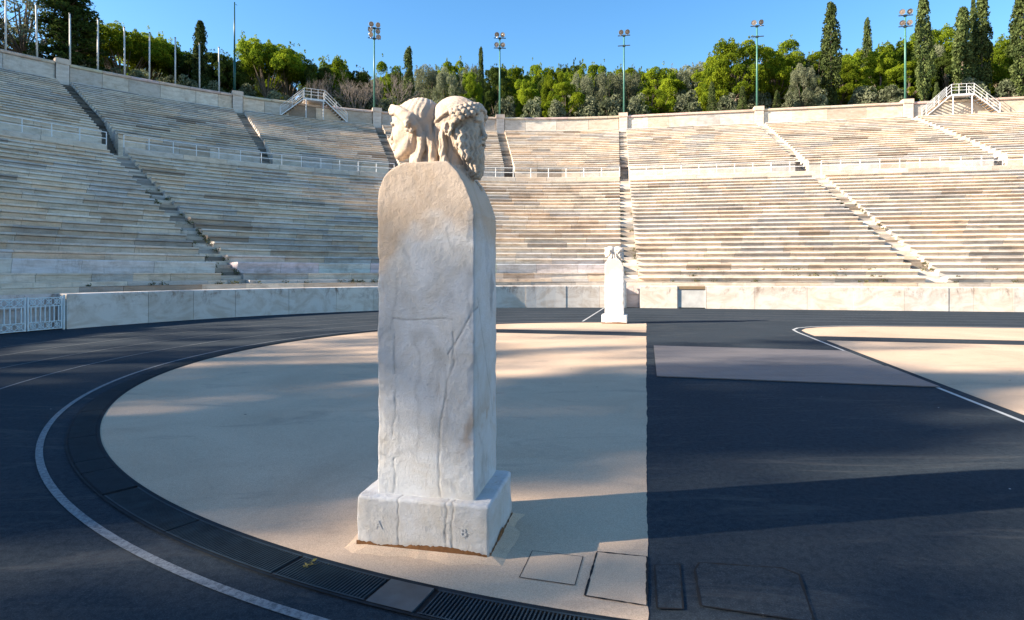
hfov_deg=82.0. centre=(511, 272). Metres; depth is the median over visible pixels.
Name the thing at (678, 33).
sky
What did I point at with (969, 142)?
staircase
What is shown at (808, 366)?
rubber mat
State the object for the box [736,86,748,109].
cypress tree
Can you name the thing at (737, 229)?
seating block
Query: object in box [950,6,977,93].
cypress tree
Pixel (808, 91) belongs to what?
olive tree
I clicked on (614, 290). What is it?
herm statue
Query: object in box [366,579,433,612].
drain cover
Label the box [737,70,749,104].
pine tree
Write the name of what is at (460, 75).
olive tree
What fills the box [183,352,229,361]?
drain cover
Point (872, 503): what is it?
track
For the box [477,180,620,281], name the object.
seating block
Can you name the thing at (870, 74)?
pine tree
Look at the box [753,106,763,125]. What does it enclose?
wall pillar
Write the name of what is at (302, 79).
pine tree
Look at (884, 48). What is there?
pine tree
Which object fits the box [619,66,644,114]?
olive tree
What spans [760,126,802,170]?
staircase
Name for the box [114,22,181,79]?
pine tree
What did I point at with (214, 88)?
shrub
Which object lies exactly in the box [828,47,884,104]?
pine tree
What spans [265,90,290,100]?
shrub
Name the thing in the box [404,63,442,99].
olive tree
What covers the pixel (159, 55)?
pine tree
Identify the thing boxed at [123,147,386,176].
parapet wall
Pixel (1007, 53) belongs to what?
pine tree
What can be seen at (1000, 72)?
pine tree
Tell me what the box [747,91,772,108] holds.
shrub
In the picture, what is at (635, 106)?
shrub
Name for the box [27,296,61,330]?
gate leaf
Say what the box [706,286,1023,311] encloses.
track wall
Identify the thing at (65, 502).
track line
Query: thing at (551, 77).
pine tree
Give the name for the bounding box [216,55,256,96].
pine tree
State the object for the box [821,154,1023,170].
railing
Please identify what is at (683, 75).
olive tree
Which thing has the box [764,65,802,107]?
pine tree
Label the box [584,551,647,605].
access cover
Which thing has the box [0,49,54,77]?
parapet wall
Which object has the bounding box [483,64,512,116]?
pine tree
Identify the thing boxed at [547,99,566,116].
shrub
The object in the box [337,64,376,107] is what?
pine tree
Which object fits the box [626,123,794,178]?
seating block
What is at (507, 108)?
shrub
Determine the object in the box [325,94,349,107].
shrub
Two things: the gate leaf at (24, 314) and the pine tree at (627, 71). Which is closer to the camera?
the gate leaf at (24, 314)
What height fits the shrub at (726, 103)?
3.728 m
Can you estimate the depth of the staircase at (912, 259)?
31.42 m
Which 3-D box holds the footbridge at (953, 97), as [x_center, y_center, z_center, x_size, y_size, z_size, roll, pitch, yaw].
[42.676,-16.318,56.368,6.246,2.966,1.830,0,0,10]
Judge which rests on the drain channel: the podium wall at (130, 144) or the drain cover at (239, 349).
the drain cover at (239, 349)
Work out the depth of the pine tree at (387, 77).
83.04 m
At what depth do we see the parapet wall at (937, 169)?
41.03 m
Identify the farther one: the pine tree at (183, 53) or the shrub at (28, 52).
the pine tree at (183, 53)
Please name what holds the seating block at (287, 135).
on the podium wall at (370, 168)
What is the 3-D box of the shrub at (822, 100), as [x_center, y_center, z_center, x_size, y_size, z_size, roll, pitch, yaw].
[32.248,-17.573,61.964,2.434,3.370,2.566,0,0,-28]
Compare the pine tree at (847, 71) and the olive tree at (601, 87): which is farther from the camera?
the olive tree at (601, 87)
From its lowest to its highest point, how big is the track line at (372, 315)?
0.001 m
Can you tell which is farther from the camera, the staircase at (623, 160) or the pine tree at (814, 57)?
the pine tree at (814, 57)
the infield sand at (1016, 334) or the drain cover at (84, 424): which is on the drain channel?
the drain cover at (84, 424)
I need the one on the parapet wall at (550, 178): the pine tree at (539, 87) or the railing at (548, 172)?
the railing at (548, 172)
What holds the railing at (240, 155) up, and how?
on the parapet wall at (208, 159)
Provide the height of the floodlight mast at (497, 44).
8.762 m
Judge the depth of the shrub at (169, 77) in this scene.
57.83 m
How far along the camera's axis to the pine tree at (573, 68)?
86.83 m
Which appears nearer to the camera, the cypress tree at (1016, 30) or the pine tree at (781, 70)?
the cypress tree at (1016, 30)
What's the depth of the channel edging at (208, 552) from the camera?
3.46 m
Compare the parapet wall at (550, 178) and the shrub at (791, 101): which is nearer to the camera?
the parapet wall at (550, 178)
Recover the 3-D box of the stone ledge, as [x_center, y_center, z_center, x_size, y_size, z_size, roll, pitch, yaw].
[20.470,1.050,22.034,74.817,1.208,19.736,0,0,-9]
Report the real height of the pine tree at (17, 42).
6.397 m
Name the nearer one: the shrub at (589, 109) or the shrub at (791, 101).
the shrub at (791, 101)
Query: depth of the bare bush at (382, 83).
64.98 m
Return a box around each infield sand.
[100,331,648,619]
[496,323,646,331]
[802,326,1023,340]
[827,340,1023,414]
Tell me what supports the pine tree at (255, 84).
on the hill
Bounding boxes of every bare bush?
[298,77,331,99]
[316,69,361,107]
[332,80,372,109]
[364,71,420,110]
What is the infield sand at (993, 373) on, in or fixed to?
on the track
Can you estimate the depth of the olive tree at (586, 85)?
73.46 m
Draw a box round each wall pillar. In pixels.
[53,57,69,84]
[231,90,242,112]
[372,107,381,127]
[496,114,504,133]
[619,112,627,131]
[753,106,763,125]
[900,98,913,118]
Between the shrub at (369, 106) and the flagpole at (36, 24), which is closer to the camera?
the flagpole at (36, 24)
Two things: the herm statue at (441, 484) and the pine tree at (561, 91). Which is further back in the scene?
the pine tree at (561, 91)
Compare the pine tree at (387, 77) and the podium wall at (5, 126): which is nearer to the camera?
the podium wall at (5, 126)
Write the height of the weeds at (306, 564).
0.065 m
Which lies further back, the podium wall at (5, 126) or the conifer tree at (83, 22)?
the conifer tree at (83, 22)
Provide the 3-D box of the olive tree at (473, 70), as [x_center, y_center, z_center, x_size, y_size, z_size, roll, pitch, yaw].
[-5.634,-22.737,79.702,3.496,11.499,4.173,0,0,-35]
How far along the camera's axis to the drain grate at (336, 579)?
3.16 m
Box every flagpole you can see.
[5,0,6,49]
[35,3,37,56]
[69,13,70,63]
[97,19,98,69]
[123,27,125,74]
[149,32,150,79]
[174,37,175,83]
[199,43,199,87]
[218,47,219,90]
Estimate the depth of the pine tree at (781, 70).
66.03 m
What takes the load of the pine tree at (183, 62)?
on the hill
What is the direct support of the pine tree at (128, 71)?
on the hill
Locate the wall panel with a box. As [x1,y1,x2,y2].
[677,286,705,308]
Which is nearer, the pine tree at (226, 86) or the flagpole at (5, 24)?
the flagpole at (5, 24)
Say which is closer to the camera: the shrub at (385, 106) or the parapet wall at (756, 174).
the parapet wall at (756, 174)
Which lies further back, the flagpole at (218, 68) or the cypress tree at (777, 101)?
the cypress tree at (777, 101)
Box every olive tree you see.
[358,66,383,107]
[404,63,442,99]
[431,66,463,101]
[438,68,463,98]
[459,63,478,94]
[567,73,600,116]
[593,68,628,112]
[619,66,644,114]
[657,64,691,109]
[670,62,710,112]
[693,54,711,70]
[786,63,821,106]
[804,56,821,106]
[910,44,950,101]
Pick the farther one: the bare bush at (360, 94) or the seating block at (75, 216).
the bare bush at (360, 94)
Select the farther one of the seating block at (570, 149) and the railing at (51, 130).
the seating block at (570, 149)
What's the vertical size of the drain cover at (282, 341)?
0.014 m
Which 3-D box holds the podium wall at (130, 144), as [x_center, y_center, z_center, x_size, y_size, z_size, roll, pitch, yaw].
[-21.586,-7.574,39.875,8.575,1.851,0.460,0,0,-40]
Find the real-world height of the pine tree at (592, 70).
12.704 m
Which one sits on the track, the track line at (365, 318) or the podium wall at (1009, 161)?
the track line at (365, 318)
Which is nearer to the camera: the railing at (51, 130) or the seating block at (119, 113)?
the railing at (51, 130)
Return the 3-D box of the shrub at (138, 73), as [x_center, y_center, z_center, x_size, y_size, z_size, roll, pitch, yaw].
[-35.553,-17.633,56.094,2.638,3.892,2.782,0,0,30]
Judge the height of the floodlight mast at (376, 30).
8.762 m
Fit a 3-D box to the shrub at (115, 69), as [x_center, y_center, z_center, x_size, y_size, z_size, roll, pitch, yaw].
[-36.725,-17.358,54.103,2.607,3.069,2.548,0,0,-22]
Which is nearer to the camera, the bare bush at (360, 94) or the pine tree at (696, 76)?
the bare bush at (360, 94)
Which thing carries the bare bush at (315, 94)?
on the hill
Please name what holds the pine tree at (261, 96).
on the hill
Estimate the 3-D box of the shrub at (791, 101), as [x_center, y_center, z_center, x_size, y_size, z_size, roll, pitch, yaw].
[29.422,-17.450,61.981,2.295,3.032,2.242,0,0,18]
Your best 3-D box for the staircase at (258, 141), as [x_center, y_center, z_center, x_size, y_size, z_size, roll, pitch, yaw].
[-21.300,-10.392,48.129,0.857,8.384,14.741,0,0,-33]
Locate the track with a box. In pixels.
[0,307,1023,619]
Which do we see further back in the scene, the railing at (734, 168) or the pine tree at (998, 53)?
the pine tree at (998, 53)
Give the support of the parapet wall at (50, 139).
on the walkway
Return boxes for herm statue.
[356,96,512,557]
[602,246,627,323]
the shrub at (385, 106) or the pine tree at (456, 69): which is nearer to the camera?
the shrub at (385, 106)
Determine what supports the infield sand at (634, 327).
on the track
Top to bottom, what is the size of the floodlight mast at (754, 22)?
8.762 m
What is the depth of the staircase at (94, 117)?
39.89 m
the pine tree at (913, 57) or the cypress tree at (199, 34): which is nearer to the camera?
the cypress tree at (199, 34)
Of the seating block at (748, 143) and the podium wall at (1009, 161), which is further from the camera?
the seating block at (748, 143)
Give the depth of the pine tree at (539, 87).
78.87 m
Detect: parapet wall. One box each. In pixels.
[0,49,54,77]
[0,129,106,149]
[69,64,231,107]
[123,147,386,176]
[243,95,371,123]
[381,111,495,129]
[481,176,619,180]
[505,116,618,131]
[627,109,753,128]
[630,171,808,179]
[764,102,902,123]
[821,165,1023,177]
[913,96,1023,117]
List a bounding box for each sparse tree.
[0,0,42,49]
[0,0,56,54]
[9,20,54,55]
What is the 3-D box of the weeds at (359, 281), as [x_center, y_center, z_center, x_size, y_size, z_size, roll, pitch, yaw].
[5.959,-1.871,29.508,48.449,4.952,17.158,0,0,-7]
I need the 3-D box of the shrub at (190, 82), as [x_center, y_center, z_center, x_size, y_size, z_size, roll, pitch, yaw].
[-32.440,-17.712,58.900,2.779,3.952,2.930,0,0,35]
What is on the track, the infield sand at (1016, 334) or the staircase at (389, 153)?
the infield sand at (1016, 334)
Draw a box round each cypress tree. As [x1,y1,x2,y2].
[190,20,210,88]
[400,46,415,102]
[477,47,484,105]
[706,81,718,111]
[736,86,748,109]
[772,90,780,107]
[820,1,842,105]
[860,17,872,67]
[913,0,936,100]
[932,82,941,103]
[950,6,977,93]
[969,0,977,68]
[971,0,993,97]
[1007,0,1023,96]
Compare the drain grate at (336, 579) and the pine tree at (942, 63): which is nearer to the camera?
the drain grate at (336, 579)
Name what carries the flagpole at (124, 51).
on the hill
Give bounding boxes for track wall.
[58,285,604,328]
[640,285,676,307]
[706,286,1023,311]
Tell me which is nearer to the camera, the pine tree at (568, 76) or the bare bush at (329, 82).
the bare bush at (329, 82)
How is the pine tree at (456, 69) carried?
on the hill
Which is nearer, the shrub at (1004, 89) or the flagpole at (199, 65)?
the flagpole at (199, 65)
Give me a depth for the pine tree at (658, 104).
66.10 m
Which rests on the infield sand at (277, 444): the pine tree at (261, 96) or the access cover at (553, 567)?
the access cover at (553, 567)
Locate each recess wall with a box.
[0,294,62,331]
[626,286,639,306]
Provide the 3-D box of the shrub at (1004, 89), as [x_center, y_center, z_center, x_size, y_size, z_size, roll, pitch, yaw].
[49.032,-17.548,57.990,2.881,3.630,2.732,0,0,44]
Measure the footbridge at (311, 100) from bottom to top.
2.966 m
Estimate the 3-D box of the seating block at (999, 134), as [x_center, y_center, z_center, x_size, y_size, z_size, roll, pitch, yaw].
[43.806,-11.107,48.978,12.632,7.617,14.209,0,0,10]
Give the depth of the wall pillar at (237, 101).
54.52 m
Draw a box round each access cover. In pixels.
[519,550,582,584]
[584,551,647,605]
[654,564,683,608]
[694,562,814,619]
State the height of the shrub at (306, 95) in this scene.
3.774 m
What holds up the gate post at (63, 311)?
on the track
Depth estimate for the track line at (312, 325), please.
14.83 m
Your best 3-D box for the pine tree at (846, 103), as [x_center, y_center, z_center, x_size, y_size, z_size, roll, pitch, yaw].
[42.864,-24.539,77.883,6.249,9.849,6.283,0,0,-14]
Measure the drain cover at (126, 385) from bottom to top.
0.014 m
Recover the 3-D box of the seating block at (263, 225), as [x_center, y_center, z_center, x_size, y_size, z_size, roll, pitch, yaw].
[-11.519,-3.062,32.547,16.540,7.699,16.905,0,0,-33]
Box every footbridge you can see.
[280,88,347,121]
[924,83,999,115]
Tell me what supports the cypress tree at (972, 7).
on the hill
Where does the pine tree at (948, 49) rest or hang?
on the hill
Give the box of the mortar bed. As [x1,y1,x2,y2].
[345,512,524,565]
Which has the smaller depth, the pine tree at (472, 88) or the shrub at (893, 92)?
the shrub at (893, 92)
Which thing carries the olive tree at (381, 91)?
on the hill
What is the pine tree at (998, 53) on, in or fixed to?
on the hill
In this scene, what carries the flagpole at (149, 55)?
on the hill
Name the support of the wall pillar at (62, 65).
on the hill
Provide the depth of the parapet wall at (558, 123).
62.81 m
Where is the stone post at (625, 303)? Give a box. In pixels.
[624,282,626,307]
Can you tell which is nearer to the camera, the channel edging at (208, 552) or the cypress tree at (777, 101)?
the channel edging at (208, 552)
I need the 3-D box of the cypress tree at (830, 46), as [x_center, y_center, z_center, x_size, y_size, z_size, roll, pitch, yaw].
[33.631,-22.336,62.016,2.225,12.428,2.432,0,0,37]
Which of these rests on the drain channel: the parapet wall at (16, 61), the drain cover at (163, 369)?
the drain cover at (163, 369)
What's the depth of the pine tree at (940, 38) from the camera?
72.16 m
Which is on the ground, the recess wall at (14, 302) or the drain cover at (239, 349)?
the recess wall at (14, 302)
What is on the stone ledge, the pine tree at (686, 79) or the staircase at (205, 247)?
the staircase at (205, 247)
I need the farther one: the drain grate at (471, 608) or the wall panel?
the wall panel
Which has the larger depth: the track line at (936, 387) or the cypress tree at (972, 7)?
the cypress tree at (972, 7)
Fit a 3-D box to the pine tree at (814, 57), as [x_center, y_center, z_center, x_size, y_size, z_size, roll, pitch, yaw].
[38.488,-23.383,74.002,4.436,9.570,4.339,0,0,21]
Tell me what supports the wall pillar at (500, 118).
on the hill
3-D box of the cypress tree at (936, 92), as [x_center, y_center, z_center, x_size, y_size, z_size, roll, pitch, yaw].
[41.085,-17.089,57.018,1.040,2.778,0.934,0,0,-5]
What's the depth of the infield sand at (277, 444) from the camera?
5.53 m
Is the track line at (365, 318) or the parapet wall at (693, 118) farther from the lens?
the parapet wall at (693, 118)
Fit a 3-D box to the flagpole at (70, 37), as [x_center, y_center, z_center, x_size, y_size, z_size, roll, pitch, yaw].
[-36.118,-18.615,48.091,0.148,5.130,0.148,0,0,0]
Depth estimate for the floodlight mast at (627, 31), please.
62.16 m
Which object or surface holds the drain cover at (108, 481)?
on the drain channel
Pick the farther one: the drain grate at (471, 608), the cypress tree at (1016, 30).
the cypress tree at (1016, 30)
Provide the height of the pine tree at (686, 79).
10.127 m
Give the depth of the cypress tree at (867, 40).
67.85 m
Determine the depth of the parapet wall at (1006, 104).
56.26 m
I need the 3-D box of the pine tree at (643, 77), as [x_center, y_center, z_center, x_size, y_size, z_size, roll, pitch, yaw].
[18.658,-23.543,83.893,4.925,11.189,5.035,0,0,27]
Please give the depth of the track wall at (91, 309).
21.99 m
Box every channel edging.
[65,335,440,619]
[97,331,630,619]
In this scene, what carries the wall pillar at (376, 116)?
on the hill
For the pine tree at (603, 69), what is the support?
on the hill
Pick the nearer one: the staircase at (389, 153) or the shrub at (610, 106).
the staircase at (389, 153)
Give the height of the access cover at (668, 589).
0.002 m
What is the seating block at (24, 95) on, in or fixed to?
on the podium wall at (5, 126)
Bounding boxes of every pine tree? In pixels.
[0,33,35,52]
[87,18,173,74]
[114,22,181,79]
[115,60,129,72]
[145,44,191,80]
[161,47,215,89]
[192,49,244,92]
[214,68,240,92]
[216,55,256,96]
[233,31,305,97]
[238,55,260,95]
[256,74,291,97]
[257,40,315,101]
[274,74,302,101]
[302,61,336,104]
[308,54,356,107]
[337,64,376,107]
[370,53,405,104]
[430,72,457,102]
[435,56,467,98]
[458,69,482,103]
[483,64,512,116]
[493,63,531,122]
[511,74,539,116]
[529,60,553,117]
[536,76,569,116]
[540,63,566,116]
[543,79,584,116]
[559,57,581,114]
[561,69,585,115]
[577,59,604,100]
[583,59,613,115]
[613,64,634,96]
[626,68,656,113]
[636,86,670,113]
[638,61,687,113]
[666,65,696,112]
[691,52,736,111]
[700,35,773,109]
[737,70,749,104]
[745,34,807,105]
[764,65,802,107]
[782,53,815,107]
[803,50,833,97]
[817,52,860,104]
[822,60,860,104]
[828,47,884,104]
[855,49,910,102]
[874,36,922,86]
[886,58,934,101]
[893,40,933,95]
[895,33,940,100]
[916,40,964,99]
[928,52,960,100]
[931,23,968,83]
[980,33,1020,85]
[987,57,1014,97]
[997,44,1018,76]
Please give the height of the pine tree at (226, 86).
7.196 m
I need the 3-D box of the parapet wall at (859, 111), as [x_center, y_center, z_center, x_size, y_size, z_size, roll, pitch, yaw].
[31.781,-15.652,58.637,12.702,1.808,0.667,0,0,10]
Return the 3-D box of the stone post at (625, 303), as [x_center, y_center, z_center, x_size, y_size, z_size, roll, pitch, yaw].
[5.226,1.050,27.450,0.267,1.200,0.267,0,0,0]
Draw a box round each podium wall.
[0,119,101,143]
[118,137,259,162]
[272,156,388,172]
[483,169,503,176]
[515,168,618,176]
[629,163,795,182]
[807,157,993,177]
[1006,156,1022,164]
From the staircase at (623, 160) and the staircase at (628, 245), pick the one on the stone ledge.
the staircase at (628, 245)
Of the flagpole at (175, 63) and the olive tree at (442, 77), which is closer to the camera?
the flagpole at (175, 63)
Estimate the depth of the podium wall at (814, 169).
44.47 m
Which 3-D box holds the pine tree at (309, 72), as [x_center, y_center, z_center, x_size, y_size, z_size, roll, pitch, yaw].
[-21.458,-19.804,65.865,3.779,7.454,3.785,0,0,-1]
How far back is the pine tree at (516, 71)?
81.02 m
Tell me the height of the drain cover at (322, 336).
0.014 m
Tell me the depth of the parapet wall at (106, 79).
50.43 m
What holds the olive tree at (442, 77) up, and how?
on the hill
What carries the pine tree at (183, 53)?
on the hill
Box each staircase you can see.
[61,84,117,155]
[113,155,248,283]
[236,113,269,163]
[375,128,396,170]
[497,134,512,176]
[619,132,628,183]
[620,183,637,281]
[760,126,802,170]
[815,178,943,281]
[914,120,997,164]
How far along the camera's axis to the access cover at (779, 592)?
3.04 m
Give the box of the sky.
[0,0,1020,98]
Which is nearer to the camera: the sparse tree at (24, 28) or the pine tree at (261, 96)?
the sparse tree at (24, 28)
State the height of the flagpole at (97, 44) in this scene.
5.130 m
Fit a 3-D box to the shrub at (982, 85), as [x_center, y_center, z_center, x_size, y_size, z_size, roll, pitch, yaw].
[45.810,-17.697,58.846,3.323,3.437,3.248,0,0,-36]
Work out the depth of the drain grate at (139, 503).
4.06 m
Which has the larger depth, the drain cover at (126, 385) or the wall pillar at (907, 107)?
the wall pillar at (907, 107)
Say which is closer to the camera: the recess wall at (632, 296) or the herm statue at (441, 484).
the herm statue at (441, 484)
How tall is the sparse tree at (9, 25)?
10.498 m
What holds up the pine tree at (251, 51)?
on the hill
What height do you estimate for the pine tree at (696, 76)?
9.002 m
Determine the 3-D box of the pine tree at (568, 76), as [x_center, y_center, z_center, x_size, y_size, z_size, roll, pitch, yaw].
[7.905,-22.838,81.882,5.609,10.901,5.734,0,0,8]
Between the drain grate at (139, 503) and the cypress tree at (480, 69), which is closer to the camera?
the drain grate at (139, 503)
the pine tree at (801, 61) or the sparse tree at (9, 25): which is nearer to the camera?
the sparse tree at (9, 25)
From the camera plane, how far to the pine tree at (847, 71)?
64.96 m
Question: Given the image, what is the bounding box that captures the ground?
[0,307,639,333]
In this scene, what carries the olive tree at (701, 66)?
on the hill
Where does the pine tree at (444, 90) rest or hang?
on the hill
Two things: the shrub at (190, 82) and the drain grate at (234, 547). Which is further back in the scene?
the shrub at (190, 82)
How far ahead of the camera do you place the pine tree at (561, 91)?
67.12 m
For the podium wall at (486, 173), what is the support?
on the walkway
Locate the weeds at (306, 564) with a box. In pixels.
[303,558,316,567]
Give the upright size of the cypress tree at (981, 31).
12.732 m
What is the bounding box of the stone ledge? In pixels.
[0,281,1023,294]
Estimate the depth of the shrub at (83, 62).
51.79 m
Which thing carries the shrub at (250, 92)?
on the hill
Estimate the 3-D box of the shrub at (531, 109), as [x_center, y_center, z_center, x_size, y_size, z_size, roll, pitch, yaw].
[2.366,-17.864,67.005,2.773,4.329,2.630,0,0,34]
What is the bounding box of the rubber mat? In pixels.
[654,345,939,387]
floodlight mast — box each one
[368,21,380,106]
[494,32,505,113]
[618,29,629,111]
[750,19,763,105]
[898,8,912,98]
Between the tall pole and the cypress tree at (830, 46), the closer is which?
the tall pole
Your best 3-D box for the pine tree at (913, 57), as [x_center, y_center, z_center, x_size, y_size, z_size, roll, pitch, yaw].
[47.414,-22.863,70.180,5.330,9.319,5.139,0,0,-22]
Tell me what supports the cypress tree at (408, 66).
on the hill
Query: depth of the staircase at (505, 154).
53.24 m
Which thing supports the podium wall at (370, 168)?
on the walkway
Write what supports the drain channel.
on the track
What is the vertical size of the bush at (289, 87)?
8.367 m
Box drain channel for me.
[68,331,596,619]
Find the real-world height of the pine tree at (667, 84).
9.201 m
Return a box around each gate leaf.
[0,297,25,332]
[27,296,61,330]
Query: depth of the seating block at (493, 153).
53.77 m
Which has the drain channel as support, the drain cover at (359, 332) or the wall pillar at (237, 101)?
the drain cover at (359, 332)
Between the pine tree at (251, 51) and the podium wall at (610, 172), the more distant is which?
the pine tree at (251, 51)
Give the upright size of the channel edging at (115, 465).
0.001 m
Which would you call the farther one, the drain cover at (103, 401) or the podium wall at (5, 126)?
the podium wall at (5, 126)
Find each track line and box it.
[0,313,1023,355]
[0,318,986,388]
[3,316,972,367]
[5,311,966,346]
[35,321,562,619]
[792,326,1023,422]
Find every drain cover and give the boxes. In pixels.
[68,410,102,438]
[81,390,124,411]
[82,467,136,494]
[108,374,156,390]
[143,362,191,374]
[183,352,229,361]
[224,345,265,352]
[261,338,302,344]
[303,334,342,338]
[341,330,377,333]
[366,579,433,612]
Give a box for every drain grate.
[104,487,198,531]
[166,519,301,573]
[272,556,388,599]
[417,589,607,619]
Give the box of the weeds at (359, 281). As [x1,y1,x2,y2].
[86,189,1018,285]
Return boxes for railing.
[0,115,106,144]
[123,135,394,171]
[485,167,619,176]
[629,161,808,175]
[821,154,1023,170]
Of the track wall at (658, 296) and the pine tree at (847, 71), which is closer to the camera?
the track wall at (658, 296)
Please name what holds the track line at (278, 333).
on the track
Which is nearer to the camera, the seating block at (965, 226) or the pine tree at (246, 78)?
the seating block at (965, 226)
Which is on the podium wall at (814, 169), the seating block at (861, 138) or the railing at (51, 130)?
the seating block at (861, 138)
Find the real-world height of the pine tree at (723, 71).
9.991 m
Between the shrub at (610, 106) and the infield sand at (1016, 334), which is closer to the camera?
the infield sand at (1016, 334)
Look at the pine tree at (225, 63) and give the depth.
63.00 m
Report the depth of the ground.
16.98 m
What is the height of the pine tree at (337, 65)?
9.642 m
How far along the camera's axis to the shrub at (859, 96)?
61.52 m
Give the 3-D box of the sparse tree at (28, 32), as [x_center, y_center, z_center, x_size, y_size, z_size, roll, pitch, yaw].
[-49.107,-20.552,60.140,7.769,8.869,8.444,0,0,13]
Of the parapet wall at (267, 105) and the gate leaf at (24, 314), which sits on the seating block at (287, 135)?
the parapet wall at (267, 105)
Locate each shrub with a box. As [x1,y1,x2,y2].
[27,50,40,57]
[73,59,90,66]
[102,66,122,73]
[128,68,148,78]
[155,75,177,83]
[178,74,197,87]
[202,80,224,91]
[238,83,257,96]
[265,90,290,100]
[296,90,318,101]
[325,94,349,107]
[350,95,372,109]
[377,97,397,111]
[491,96,514,133]
[520,97,541,117]
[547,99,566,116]
[572,95,600,116]
[595,94,620,115]
[627,93,649,114]
[673,90,702,112]
[716,92,736,110]
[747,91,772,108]
[781,92,801,107]
[806,89,828,106]
[848,85,878,104]
[876,84,903,102]
[955,77,990,98]
[993,78,1023,97]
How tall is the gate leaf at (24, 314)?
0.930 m
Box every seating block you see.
[0,67,101,133]
[0,134,226,287]
[69,82,259,153]
[125,152,383,283]
[243,110,388,164]
[382,125,503,168]
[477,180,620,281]
[505,129,618,176]
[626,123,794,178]
[630,175,925,281]
[764,116,993,170]
[823,169,1023,282]
[913,111,1023,164]
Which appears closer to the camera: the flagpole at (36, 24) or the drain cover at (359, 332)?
the drain cover at (359, 332)
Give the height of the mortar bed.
0.026 m
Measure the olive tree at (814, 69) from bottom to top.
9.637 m
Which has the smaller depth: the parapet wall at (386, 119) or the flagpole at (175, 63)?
the flagpole at (175, 63)
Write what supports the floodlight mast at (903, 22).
on the wall pillar at (907, 107)
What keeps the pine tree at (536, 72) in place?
on the hill
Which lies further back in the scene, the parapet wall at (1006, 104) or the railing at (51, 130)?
the parapet wall at (1006, 104)
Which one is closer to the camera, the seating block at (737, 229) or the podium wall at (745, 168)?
the seating block at (737, 229)
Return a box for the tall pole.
[233,2,235,89]
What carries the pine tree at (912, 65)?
on the hill
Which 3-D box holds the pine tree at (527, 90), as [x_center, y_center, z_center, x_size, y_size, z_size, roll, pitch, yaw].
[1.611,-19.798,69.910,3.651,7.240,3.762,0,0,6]
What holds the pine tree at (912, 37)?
on the hill
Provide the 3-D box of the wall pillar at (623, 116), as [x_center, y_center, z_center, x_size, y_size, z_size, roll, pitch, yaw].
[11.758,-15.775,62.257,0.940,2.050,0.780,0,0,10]
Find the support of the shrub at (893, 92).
on the hill
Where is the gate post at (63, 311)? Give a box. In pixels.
[63,295,64,328]
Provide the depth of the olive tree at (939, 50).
69.52 m
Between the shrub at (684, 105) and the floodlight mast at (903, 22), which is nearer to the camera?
the floodlight mast at (903, 22)
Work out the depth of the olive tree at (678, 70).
82.68 m
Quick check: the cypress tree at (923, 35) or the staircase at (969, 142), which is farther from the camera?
the cypress tree at (923, 35)
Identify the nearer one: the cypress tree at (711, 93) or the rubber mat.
the rubber mat
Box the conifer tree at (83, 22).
[23,0,109,71]

